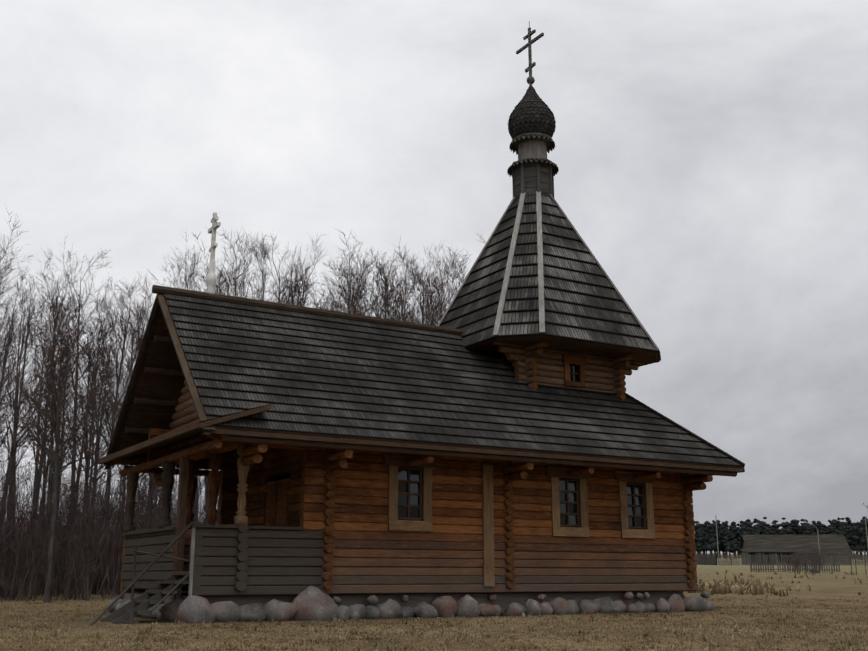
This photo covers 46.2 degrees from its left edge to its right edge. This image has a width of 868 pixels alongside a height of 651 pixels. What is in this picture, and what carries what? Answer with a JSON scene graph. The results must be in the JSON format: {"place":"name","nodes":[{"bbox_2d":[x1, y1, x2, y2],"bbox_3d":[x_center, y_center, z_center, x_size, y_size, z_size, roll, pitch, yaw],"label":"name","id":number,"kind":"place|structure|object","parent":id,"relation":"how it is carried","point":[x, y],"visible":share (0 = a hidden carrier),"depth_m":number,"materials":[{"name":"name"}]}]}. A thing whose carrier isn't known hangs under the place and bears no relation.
{"place":"outdoors","nodes":[
{"label":"outdoors","id":0,"kind":"place"},
{"bbox_2d":[0,555,867,650],"bbox_3d":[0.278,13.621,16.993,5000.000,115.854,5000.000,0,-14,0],"label":"ground","id":1,"kind":"structure","parent":0,"point":[825,585],"depth_m":20.14,"materials":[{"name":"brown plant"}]},
{"bbox_2d":[0,395,218,601],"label":"thicket stems","id":2,"kind":"object","parent":1,"relation":"on","point":[8,585],"visible":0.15,"depth_m":40.84,"materials":[{"name":"brown plant"}]},
{"bbox_2d":[90,521,194,624],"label":"stairs","id":3,"kind":"structure","parent":1,"relation":"on","point":[160,592],"depth_m":21.06,"materials":[{"name":"grey wood"}]},
{"bbox_2d":[0,266,404,533],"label":"woodland","id":4,"kind":"object","parent":1,"relation":"on","point":[27,430],"depth_m":113.01,"materials":[{"name":"brown plant"}]},
{"bbox_2d":[0,229,480,602],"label":"bare trees","id":5,"kind":"object","parent":1,"relation":"on","point":[57,462],"visible":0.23,"depth_m":48.48,"materials":[{"name":"brown plant"}]},
{"bbox_2d":[0,208,484,479],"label":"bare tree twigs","id":6,"kind":"object","parent":5,"relation":"attached to","point":[66,307],"visible":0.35,"depth_m":50.11,"materials":[{"name":"brown plant"}]},
{"bbox_2d":[107,585,713,622],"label":"foundation stones","id":7,"kind":"object","parent":1,"relation":"on","point":[311,603],"visible":0.81,"depth_m":23.81,"materials":[{"name":"stone"}]},
{"bbox_2d":[0,360,827,600],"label":"bushes","id":8,"kind":"object","parent":1,"relation":"on","point":[78,493],"depth_m":41.93,"materials":[{"name":"brown plant"}]},
{"bbox_2d":[116,21,736,600],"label":"church","id":9,"kind":"structure","parent":1,"relation":"on","point":[294,517],"depth_m":25.27,"materials":[{"name":"brown wood"}]},
{"bbox_2d":[98,191,744,476],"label":"roof","id":10,"kind":"structure","parent":9,"relation":"attached to","point":[537,273],"depth_m":26.63,"materials":[{"name":"grey wood"}]},
{"bbox_2d":[0,570,867,650],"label":"dry grass tufts","id":11,"kind":"object","parent":1,"relation":"on","point":[724,587],"visible":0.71,"depth_m":18.01,"materials":[{"name":"beige plant"}]},
{"bbox_2d":[694,516,867,558],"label":"pine trees","id":12,"kind":"object","parent":1,"relation":"on","point":[853,533],"visible":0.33,"depth_m":421.77,"materials":[{"name":"green plant"}]},
{"bbox_2d":[696,515,867,574],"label":"farm buildings","id":13,"kind":"structure","parent":1,"relation":"on","point":[763,550],"depth_m":164.61,"materials":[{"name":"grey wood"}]},
{"bbox_2d":[0,0,867,554],"label":"sky","id":14,"kind":"structure","parent":0,"point":[710,156],"materials":[{"name":"grey"}]},
{"bbox_2d":[508,85,555,139],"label":"onion dome","id":15,"kind":"structure","parent":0,"point":[532,112],"depth_m":32.14,"materials":[{"name":"grey wood"}]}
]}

